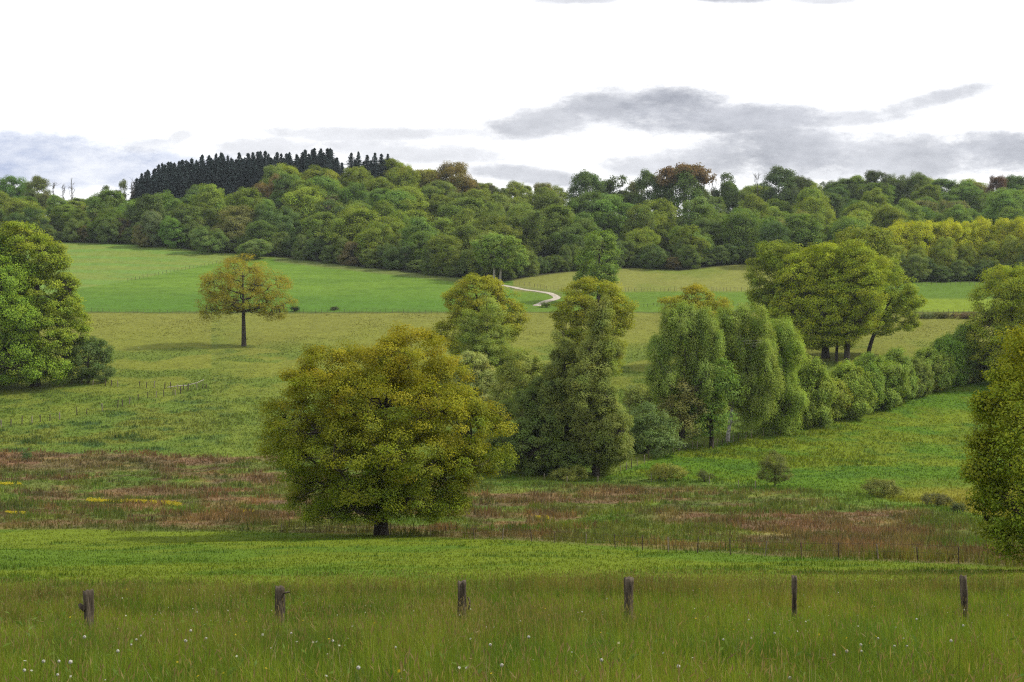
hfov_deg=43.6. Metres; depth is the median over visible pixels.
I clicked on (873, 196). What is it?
broadleaf tree
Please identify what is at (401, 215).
broadleaf tree
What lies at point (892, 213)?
broadleaf tree
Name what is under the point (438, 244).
broadleaf tree
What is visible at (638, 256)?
edge shrub
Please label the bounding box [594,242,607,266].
edge shrub
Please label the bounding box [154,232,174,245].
edge shrub
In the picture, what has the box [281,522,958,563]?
wire fence
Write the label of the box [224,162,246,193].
spruce tree
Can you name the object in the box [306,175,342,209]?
broadleaf tree
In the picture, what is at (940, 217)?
broadleaf tree
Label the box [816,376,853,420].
hedge shrub
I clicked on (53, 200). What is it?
broadleaf tree
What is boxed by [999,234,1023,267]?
broadleaf tree
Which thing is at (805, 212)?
broadleaf tree
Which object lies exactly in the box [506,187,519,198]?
broadleaf tree
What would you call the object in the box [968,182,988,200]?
broadleaf tree
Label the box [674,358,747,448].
maple tree
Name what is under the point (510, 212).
broadleaf tree
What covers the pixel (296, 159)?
spruce tree
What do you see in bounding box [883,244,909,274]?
broadleaf tree
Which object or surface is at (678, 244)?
edge shrub
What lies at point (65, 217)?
broadleaf tree
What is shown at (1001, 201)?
broadleaf tree
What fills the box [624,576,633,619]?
fence post
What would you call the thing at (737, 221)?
broadleaf tree
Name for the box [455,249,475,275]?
edge shrub
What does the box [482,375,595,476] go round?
bush
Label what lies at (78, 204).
broadleaf tree
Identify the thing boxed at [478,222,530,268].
broadleaf tree
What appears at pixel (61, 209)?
broadleaf tree
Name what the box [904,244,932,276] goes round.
broadleaf tree
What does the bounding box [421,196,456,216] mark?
broadleaf tree
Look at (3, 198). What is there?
broadleaf tree
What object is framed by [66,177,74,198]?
bare tree
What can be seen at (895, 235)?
broadleaf tree
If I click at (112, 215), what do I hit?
broadleaf tree
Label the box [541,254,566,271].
edge shrub
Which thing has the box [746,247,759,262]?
edge shrub
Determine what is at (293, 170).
broadleaf tree
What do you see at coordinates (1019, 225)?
broadleaf tree
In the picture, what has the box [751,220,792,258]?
broadleaf tree
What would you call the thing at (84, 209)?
broadleaf tree
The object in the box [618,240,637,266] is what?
edge shrub
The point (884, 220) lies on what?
broadleaf tree
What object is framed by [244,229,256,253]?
edge shrub
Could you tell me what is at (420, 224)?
broadleaf tree
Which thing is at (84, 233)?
edge shrub
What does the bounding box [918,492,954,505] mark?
bush
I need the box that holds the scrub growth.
[0,447,1023,567]
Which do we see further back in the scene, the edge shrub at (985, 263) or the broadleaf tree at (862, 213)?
the broadleaf tree at (862, 213)
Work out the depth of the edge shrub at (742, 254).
447.26 m
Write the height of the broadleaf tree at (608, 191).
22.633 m
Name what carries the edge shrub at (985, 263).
on the ground at (124, 286)
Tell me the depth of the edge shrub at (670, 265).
433.66 m
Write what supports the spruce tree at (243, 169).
on the ground at (124, 286)
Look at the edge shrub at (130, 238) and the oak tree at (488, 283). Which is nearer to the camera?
the oak tree at (488, 283)
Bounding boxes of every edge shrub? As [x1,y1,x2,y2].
[38,223,53,240]
[43,228,62,241]
[52,232,72,241]
[60,217,83,241]
[77,225,92,241]
[84,227,102,241]
[96,218,121,243]
[117,217,132,240]
[119,227,134,242]
[128,222,149,241]
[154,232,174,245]
[175,225,199,246]
[189,223,205,249]
[222,236,242,251]
[236,234,247,252]
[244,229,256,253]
[251,235,269,251]
[269,232,289,255]
[281,234,304,255]
[291,234,311,259]
[303,236,328,259]
[318,245,337,262]
[333,237,349,262]
[337,241,362,264]
[358,248,383,267]
[376,242,396,267]
[381,241,414,269]
[405,260,425,271]
[419,245,441,274]
[442,264,463,276]
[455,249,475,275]
[474,254,492,277]
[492,268,506,278]
[499,269,516,278]
[507,257,527,276]
[521,247,539,276]
[537,255,551,272]
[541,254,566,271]
[559,245,572,271]
[569,241,577,269]
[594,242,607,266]
[608,241,626,267]
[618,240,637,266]
[631,249,652,266]
[638,243,667,268]
[656,251,669,267]
[663,257,682,268]
[673,239,686,264]
[674,243,703,268]
[692,252,718,265]
[708,245,732,264]
[718,243,740,263]
[731,240,755,263]
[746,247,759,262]
[889,266,905,281]
[895,252,914,277]
[902,253,931,281]
[924,257,937,280]
[930,265,955,281]
[948,259,971,280]
[959,265,984,279]
[974,258,994,279]
[979,267,1000,280]
[1001,260,1014,274]
[1015,254,1023,275]
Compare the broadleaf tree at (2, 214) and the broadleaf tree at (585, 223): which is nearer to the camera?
the broadleaf tree at (585, 223)
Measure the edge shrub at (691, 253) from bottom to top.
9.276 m
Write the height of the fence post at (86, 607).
1.242 m
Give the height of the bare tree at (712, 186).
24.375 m
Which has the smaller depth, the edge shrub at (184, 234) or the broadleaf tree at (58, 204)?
the edge shrub at (184, 234)
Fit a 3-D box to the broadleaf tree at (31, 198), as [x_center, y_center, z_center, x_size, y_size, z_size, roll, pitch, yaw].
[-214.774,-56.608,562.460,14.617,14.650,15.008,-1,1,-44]
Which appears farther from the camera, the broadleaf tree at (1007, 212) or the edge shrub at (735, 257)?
the broadleaf tree at (1007, 212)
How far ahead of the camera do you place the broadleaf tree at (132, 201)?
543.73 m
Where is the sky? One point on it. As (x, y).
(95, 93)
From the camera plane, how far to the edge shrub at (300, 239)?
463.31 m
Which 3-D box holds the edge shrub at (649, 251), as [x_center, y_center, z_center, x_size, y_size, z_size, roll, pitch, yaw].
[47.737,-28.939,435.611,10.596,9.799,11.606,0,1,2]
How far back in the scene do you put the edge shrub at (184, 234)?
491.83 m
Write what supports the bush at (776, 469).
on the ground at (124, 286)
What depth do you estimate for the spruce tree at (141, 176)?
605.16 m
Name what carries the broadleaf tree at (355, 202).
on the ground at (124, 286)
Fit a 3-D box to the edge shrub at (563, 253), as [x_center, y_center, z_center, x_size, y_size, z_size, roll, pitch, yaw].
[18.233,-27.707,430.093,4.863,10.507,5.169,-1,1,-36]
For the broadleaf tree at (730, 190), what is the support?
on the ground at (124, 286)
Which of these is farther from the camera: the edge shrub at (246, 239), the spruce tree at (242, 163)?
the spruce tree at (242, 163)
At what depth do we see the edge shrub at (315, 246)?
464.30 m
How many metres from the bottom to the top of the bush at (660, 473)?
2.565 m
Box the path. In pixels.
[501,285,560,305]
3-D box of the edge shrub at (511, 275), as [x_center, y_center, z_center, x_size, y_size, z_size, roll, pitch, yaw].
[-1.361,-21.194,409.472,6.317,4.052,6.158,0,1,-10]
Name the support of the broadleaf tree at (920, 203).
on the ground at (124, 286)
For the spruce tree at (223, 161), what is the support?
on the ground at (124, 286)
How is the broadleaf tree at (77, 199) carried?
on the ground at (124, 286)
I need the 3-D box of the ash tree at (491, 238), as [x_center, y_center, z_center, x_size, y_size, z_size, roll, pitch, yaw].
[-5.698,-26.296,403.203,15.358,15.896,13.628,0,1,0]
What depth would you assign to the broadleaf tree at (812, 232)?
446.16 m
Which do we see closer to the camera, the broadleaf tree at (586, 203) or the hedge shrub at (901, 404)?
the hedge shrub at (901, 404)
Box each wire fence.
[0,385,187,426]
[71,378,206,388]
[84,308,431,313]
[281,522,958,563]
[524,282,747,291]
[544,473,755,488]
[620,383,957,469]
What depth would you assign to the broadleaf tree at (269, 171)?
571.95 m
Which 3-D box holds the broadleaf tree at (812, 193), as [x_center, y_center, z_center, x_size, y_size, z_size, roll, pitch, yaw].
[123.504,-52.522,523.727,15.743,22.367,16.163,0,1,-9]
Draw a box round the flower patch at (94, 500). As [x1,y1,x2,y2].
[85,497,121,503]
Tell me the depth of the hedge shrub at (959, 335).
232.08 m
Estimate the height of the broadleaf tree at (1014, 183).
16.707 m
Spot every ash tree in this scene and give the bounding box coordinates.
[470,232,515,278]
[488,235,530,280]
[572,229,623,300]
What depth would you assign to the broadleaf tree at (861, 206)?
494.76 m
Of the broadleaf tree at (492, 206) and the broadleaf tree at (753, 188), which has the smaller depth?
the broadleaf tree at (492, 206)
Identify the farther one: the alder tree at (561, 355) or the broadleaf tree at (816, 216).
the broadleaf tree at (816, 216)
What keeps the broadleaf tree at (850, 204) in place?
on the ground at (124, 286)
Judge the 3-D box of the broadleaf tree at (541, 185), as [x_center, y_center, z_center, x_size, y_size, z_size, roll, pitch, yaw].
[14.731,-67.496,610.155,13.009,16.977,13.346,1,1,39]
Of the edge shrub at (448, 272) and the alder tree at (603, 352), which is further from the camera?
the edge shrub at (448, 272)
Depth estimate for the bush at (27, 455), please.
162.75 m
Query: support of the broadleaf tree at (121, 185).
on the ground at (124, 286)
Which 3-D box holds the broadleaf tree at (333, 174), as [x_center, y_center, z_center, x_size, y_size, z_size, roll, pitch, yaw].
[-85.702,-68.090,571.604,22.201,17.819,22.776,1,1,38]
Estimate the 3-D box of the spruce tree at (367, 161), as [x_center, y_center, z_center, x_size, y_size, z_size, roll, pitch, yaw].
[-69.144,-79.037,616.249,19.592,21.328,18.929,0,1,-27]
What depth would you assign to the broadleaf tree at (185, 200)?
542.67 m
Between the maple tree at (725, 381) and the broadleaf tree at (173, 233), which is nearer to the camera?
the maple tree at (725, 381)
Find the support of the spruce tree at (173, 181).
on the ground at (124, 286)
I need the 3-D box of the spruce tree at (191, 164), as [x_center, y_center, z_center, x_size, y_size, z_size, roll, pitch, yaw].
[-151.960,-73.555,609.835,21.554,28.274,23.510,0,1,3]
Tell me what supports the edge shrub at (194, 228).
on the ground at (124, 286)
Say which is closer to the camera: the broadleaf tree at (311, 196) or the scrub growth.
the scrub growth
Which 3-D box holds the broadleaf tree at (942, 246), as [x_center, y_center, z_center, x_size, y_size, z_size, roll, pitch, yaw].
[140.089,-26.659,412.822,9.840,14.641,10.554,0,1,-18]
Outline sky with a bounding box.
[0,0,1023,216]
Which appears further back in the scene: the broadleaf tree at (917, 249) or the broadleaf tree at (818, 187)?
the broadleaf tree at (818, 187)
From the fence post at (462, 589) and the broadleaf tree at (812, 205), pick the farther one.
the broadleaf tree at (812, 205)
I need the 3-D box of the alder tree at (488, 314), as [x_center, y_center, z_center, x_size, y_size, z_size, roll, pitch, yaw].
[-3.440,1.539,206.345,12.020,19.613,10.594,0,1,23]
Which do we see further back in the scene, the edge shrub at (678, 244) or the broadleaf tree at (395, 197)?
the broadleaf tree at (395, 197)
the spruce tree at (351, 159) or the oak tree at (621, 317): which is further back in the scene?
the spruce tree at (351, 159)
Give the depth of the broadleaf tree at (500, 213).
481.34 m
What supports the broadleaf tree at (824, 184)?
on the ground at (124, 286)
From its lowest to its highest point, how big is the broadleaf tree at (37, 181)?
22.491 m
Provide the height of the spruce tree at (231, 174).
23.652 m
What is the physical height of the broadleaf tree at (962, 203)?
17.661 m
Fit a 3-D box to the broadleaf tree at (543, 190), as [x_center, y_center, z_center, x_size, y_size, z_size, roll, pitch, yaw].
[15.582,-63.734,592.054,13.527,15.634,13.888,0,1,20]
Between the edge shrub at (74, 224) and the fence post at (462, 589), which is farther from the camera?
the edge shrub at (74, 224)
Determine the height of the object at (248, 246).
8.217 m
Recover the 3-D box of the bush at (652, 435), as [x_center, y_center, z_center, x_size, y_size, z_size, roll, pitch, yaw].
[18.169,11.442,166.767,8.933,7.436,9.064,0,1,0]
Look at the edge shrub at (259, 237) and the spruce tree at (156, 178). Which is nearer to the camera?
the edge shrub at (259, 237)
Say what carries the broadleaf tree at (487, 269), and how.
on the ground at (124, 286)
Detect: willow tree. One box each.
[643,297,727,446]
[710,300,785,441]
[754,315,808,435]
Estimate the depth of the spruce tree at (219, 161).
606.72 m
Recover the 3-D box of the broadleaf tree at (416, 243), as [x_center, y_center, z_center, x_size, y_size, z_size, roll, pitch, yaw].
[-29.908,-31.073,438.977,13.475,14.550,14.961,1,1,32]
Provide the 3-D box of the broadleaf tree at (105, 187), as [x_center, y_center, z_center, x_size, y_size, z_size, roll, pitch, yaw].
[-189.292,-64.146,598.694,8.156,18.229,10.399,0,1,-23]
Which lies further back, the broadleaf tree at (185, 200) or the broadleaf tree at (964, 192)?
the broadleaf tree at (964, 192)
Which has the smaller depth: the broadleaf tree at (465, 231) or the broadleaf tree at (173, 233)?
the broadleaf tree at (465, 231)
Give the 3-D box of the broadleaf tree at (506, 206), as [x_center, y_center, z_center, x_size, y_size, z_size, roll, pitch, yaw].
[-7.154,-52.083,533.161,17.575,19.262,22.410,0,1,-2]
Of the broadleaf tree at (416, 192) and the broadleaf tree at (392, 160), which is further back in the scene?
the broadleaf tree at (392, 160)
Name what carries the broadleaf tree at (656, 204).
on the ground at (124, 286)
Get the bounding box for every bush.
[21,449,32,460]
[60,335,116,382]
[289,305,299,310]
[450,350,507,415]
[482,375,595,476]
[486,346,547,421]
[539,302,551,306]
[548,464,587,481]
[619,383,666,425]
[623,400,687,458]
[644,463,688,480]
[696,469,715,481]
[755,450,793,485]
[860,477,903,496]
[909,312,934,318]
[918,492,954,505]
[932,312,954,318]
[949,311,976,318]
[949,500,967,513]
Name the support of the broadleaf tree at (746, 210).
on the ground at (124, 286)
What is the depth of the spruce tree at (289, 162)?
599.03 m
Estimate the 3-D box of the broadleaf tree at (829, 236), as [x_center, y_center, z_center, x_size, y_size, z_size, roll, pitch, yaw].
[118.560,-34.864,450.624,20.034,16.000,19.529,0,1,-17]
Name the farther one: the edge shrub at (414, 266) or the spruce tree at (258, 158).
the spruce tree at (258, 158)
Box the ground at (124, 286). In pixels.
[0,206,1023,595]
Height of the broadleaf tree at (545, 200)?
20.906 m
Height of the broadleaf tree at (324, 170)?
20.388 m
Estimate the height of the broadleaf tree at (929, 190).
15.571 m
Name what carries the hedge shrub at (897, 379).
on the ground at (124, 286)
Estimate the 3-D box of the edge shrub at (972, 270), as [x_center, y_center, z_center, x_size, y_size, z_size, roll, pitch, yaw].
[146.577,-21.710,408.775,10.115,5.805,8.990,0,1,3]
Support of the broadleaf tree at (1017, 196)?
on the ground at (124, 286)
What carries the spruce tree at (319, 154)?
on the ground at (124, 286)
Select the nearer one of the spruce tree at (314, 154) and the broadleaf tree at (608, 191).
the broadleaf tree at (608, 191)
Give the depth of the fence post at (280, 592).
20.02 m
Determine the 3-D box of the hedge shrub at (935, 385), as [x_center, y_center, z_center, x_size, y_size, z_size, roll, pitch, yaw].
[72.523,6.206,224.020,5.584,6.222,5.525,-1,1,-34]
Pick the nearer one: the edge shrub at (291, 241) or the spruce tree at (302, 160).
the edge shrub at (291, 241)
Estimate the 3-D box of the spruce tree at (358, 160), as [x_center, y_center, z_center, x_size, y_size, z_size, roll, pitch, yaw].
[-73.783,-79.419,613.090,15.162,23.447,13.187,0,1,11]
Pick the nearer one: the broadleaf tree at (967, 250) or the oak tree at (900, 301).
the oak tree at (900, 301)
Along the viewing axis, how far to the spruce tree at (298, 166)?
600.09 m
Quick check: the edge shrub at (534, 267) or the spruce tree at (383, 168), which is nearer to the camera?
the edge shrub at (534, 267)
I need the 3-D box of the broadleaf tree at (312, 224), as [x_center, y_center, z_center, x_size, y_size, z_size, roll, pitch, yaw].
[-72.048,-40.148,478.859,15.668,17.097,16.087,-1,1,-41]
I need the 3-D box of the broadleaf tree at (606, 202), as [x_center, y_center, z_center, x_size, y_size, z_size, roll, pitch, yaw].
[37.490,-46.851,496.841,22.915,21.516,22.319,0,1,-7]
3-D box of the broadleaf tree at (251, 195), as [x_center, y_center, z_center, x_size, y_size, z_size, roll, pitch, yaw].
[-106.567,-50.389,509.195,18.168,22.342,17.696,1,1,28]
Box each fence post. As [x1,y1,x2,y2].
[78,589,93,627]
[275,585,289,628]
[457,580,470,623]
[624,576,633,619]
[791,575,796,625]
[959,575,967,624]
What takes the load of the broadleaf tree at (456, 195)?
on the ground at (124, 286)
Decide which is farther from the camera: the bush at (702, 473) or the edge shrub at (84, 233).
the edge shrub at (84, 233)
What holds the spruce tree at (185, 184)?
on the ground at (124, 286)
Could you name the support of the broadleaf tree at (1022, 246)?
on the ground at (124, 286)
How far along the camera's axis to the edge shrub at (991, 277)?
405.99 m
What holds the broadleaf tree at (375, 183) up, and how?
on the ground at (124, 286)
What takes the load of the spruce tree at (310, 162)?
on the ground at (124, 286)
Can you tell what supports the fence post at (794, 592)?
on the ground at (124, 286)
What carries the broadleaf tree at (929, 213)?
on the ground at (124, 286)
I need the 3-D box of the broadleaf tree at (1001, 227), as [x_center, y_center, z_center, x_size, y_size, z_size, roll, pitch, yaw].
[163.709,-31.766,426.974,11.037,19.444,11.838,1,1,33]
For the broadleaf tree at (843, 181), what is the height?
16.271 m
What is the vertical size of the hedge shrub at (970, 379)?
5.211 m
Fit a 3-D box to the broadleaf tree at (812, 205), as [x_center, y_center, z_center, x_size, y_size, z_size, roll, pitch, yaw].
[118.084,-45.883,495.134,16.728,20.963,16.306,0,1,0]
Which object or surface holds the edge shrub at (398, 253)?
on the ground at (124, 286)
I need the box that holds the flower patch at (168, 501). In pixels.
[126,498,181,506]
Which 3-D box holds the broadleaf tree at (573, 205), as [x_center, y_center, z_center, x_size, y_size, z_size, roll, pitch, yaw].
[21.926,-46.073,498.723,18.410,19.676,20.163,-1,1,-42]
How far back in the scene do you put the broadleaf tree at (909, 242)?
420.88 m
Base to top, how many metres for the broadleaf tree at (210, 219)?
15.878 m
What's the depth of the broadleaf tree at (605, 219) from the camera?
480.42 m
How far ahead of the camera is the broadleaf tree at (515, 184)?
622.65 m
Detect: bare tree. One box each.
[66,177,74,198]
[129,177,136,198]
[707,174,717,197]
[753,173,763,195]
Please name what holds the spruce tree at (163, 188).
on the ground at (124, 286)
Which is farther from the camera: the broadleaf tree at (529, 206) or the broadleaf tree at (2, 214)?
the broadleaf tree at (2, 214)
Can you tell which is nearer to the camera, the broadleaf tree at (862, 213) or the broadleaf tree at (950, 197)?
the broadleaf tree at (862, 213)
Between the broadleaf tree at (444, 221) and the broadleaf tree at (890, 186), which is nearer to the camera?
the broadleaf tree at (444, 221)
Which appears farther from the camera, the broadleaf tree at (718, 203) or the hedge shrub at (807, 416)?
the broadleaf tree at (718, 203)
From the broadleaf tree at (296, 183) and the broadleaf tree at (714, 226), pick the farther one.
the broadleaf tree at (296, 183)
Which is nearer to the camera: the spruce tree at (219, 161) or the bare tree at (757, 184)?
the bare tree at (757, 184)
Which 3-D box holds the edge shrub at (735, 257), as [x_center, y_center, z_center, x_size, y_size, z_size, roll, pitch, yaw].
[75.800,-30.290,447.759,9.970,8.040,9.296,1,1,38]
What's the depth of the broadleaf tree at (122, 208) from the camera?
522.45 m
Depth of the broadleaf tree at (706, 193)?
558.03 m
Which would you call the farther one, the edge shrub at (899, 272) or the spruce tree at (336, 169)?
the spruce tree at (336, 169)
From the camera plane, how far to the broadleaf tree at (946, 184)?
605.04 m
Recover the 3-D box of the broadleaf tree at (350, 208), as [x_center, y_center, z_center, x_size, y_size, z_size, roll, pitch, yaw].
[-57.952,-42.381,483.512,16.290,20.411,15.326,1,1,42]
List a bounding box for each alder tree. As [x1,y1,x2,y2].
[452,291,525,394]
[516,330,610,469]
[562,293,634,476]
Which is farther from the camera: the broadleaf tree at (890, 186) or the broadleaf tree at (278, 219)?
the broadleaf tree at (890, 186)
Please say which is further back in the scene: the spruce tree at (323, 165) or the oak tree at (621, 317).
the spruce tree at (323, 165)
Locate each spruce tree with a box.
[127,177,138,200]
[134,173,143,195]
[135,172,149,191]
[137,182,145,200]
[146,176,158,195]
[147,172,159,189]
[153,164,160,175]
[154,172,176,217]
[157,164,167,183]
[166,167,172,199]
[167,168,180,202]
[169,167,199,213]
[176,165,183,190]
[187,158,195,180]
[188,164,201,193]
[191,167,200,184]
[196,159,205,173]
[198,163,207,186]
[201,158,224,196]
[209,161,225,204]
[214,157,224,184]
[218,156,229,182]
[221,162,230,196]
[222,162,239,198]
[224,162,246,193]
[234,152,242,167]
[235,159,246,191]
[240,166,247,187]
[242,153,251,172]
[243,151,262,187]
[243,158,255,199]
[244,162,259,188]
[246,152,259,185]
[255,157,268,185]
[259,151,269,168]
[275,152,279,163]
[275,153,283,167]
[284,152,294,167]
[287,155,293,167]
[293,154,299,165]
[294,161,303,175]
[295,152,305,171]
[303,159,310,173]
[308,156,314,166]
[310,148,316,163]
[314,150,324,167]
[317,152,331,169]
[324,148,341,175]
[329,148,338,165]
[331,158,341,184]
[339,162,344,180]
[342,153,355,172]
[355,151,361,166]
[364,155,370,169]
[369,153,381,188]
[374,153,387,187]
[378,161,386,187]
[385,154,391,168]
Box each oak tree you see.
[193,253,299,346]
[252,320,519,535]
[431,273,531,379]
[549,276,638,381]
[657,283,733,361]
[742,239,819,350]
[765,242,887,358]
[809,237,874,361]
[813,245,891,362]
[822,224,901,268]
[866,255,928,353]
[957,322,1023,563]
[962,262,1023,380]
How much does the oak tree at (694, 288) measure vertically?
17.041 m
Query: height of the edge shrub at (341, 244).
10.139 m
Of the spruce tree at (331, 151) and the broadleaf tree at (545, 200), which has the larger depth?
the spruce tree at (331, 151)
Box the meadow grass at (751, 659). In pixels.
[0,567,1023,681]
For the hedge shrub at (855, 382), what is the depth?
198.13 m
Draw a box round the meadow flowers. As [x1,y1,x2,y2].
[23,579,1007,681]
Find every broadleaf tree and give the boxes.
[0,175,30,198]
[0,190,21,216]
[0,197,52,228]
[0,209,5,223]
[2,205,49,230]
[13,196,39,205]
[22,174,51,213]
[44,194,68,217]
[47,204,74,230]
[49,203,77,225]
[53,200,85,208]
[58,208,91,232]
[66,197,83,207]
[79,206,97,221]
[83,206,125,239]
[84,188,124,221]
[99,185,113,203]
[115,178,127,202]
[116,200,138,231]
[122,193,168,229]
[125,199,145,215]
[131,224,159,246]
[138,189,181,230]
[140,209,166,246]
[157,215,188,247]
[167,202,206,244]
[178,194,202,220]
[182,184,208,214]
[187,183,228,228]
[187,202,219,229]
[188,225,229,252]
[209,204,258,242]
[223,186,262,235]
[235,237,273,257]
[242,219,277,247]
[249,173,285,211]
[252,197,276,221]
[253,200,303,245]
[260,165,285,195]
[268,172,299,214]
[276,163,303,179]
[279,185,326,235]
[284,174,300,192]
[285,179,327,224]
[299,211,337,253]
[301,164,330,188]
[302,168,340,190]
[305,198,347,244]
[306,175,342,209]
[321,189,339,210]
[326,208,380,255]
[328,197,372,237]
[336,181,372,208]
[337,202,368,240]
[338,166,369,187]
[346,165,374,198]
[351,218,397,260]
[364,176,395,197]
[366,187,389,212]
[368,157,404,177]
[369,215,411,252]
[371,199,402,221]
[376,188,416,237]
[382,163,421,188]
[385,210,412,241]
[392,184,428,209]
[396,170,420,187]
[397,198,433,221]
[397,216,438,254]
[405,230,434,263]
[413,168,434,187]
[417,216,453,243]
[419,184,444,205]
[421,193,460,229]
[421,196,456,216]
[425,179,456,197]
[427,233,469,274]
[428,160,478,195]
[436,196,488,238]
[443,175,468,192]
[446,191,471,217]
[446,208,475,233]
[448,223,480,262]
[457,225,486,251]
[462,187,493,207]
[463,179,481,191]
[464,230,503,275]
[470,211,508,231]
[477,182,488,189]
[477,192,511,215]
[477,200,503,229]
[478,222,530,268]
[485,185,496,195]
[488,208,510,222]
[490,188,510,203]
[499,209,555,252]
[505,180,531,200]
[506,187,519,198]
[506,202,534,237]
[509,198,527,206]
[511,208,540,255]
[517,204,534,238]
[519,184,532,195]
[524,191,563,238]
[529,204,577,253]
[532,182,553,191]
[532,186,560,209]
[541,184,568,205]
[547,199,582,236]
[548,226,588,262]
[549,213,579,244]
[565,169,606,210]
[566,190,605,244]
[566,216,603,247]
[570,211,596,230]
[589,193,635,241]
[591,211,625,241]
[600,175,634,214]
[601,179,614,208]
[619,203,656,252]
[623,226,660,263]
[628,180,644,198]
[631,168,663,211]
[632,197,678,245]
[649,213,676,249]
[653,162,716,200]
[661,167,707,222]
[667,224,714,261]
[669,224,711,265]
[674,196,721,243]
[688,217,727,255]
[696,184,712,201]
[698,206,726,243]
[707,196,726,219]
[711,172,740,205]
[713,211,763,261]
[719,181,739,213]
[724,206,759,254]
[730,190,757,213]
[738,193,773,240]
[740,184,768,202]
[748,215,780,241]
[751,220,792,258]
[752,182,774,208]
[757,164,799,212]
[761,206,787,220]
[763,198,792,218]
[768,210,813,248]
[778,213,827,248]
[782,175,812,202]
[784,203,798,214]
[793,211,828,247]
[794,186,827,211]
[798,195,836,240]
[812,181,822,189]
[818,181,831,192]
[819,191,845,218]
[820,215,870,240]
[821,186,850,215]
[823,219,872,242]
[824,176,854,206]
[825,178,861,204]
[831,215,866,243]
[838,199,871,217]
[838,201,880,223]
[847,208,874,227]
[850,174,866,200]
[858,169,888,198]
[859,183,897,205]
[861,187,887,216]
[863,182,893,205]
[871,205,909,238]
[875,225,908,269]
[880,173,908,205]
[880,205,911,225]
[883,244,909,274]
[890,219,917,271]
[891,171,930,201]
[893,197,925,223]
[904,219,939,269]
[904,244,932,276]
[906,176,933,200]
[907,196,940,219]
[910,184,941,207]
[911,205,942,231]
[913,199,938,220]
[916,219,952,267]
[925,177,958,199]
[929,213,963,243]
[929,236,958,276]
[935,199,970,217]
[938,192,961,213]
[942,204,974,238]
[942,217,969,270]
[947,180,973,200]
[950,185,985,210]
[955,241,978,275]
[956,220,988,261]
[959,178,986,205]
[965,208,985,222]
[967,215,999,263]
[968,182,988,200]
[974,192,989,212]
[976,240,1007,270]
[980,187,1023,215]
[981,205,1017,238]
[983,190,1022,231]
[984,174,1007,194]
[986,217,1016,262]
[993,205,1023,237]
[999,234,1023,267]
[1001,215,1023,256]
[1005,174,1023,190]
[1020,231,1023,259]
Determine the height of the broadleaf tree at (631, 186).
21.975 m
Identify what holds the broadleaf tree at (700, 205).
on the ground at (124, 286)
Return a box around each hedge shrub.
[788,381,815,428]
[795,355,839,428]
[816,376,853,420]
[826,358,878,419]
[844,351,885,413]
[854,353,911,409]
[879,388,904,407]
[882,345,919,401]
[902,353,934,398]
[911,346,956,391]
[929,334,968,386]
[929,361,943,390]
[932,321,983,382]
[952,368,966,385]
[964,361,981,382]
[969,344,988,380]
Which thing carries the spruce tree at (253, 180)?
on the ground at (124, 286)
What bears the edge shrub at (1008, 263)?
on the ground at (124, 286)
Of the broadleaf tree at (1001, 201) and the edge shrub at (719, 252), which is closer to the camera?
the edge shrub at (719, 252)
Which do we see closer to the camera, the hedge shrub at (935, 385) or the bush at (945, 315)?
the hedge shrub at (935, 385)
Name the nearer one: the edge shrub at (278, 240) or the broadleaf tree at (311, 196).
the edge shrub at (278, 240)
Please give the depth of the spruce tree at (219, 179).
595.45 m
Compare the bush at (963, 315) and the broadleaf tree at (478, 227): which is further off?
the broadleaf tree at (478, 227)
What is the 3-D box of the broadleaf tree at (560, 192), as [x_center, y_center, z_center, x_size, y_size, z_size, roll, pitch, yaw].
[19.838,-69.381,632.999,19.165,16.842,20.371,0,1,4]
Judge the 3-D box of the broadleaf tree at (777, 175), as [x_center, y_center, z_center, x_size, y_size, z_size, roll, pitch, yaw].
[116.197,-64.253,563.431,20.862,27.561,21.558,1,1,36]
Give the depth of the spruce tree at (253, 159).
605.25 m
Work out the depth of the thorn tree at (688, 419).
171.04 m
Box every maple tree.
[0,220,93,386]
[0,234,74,385]
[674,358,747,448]
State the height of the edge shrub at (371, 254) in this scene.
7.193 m
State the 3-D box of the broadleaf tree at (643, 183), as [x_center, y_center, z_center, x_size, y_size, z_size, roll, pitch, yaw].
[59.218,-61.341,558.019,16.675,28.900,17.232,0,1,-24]
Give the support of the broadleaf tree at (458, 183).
on the ground at (124, 286)
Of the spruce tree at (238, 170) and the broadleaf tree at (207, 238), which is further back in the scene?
the spruce tree at (238, 170)
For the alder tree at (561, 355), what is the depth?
149.49 m
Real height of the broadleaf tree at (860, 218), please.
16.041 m
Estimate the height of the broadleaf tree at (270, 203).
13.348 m
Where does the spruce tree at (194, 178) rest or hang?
on the ground at (124, 286)
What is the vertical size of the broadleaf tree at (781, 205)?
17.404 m
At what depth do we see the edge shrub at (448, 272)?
415.28 m
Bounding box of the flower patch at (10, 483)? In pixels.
[0,481,22,485]
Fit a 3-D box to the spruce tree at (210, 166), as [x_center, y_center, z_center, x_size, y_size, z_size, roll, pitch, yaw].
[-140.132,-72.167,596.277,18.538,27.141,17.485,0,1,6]
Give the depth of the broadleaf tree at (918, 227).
421.00 m
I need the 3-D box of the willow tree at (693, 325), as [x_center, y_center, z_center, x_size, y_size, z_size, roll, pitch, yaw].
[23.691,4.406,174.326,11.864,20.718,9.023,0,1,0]
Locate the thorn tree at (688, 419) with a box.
[657,376,710,448]
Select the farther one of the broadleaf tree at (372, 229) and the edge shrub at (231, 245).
the edge shrub at (231, 245)

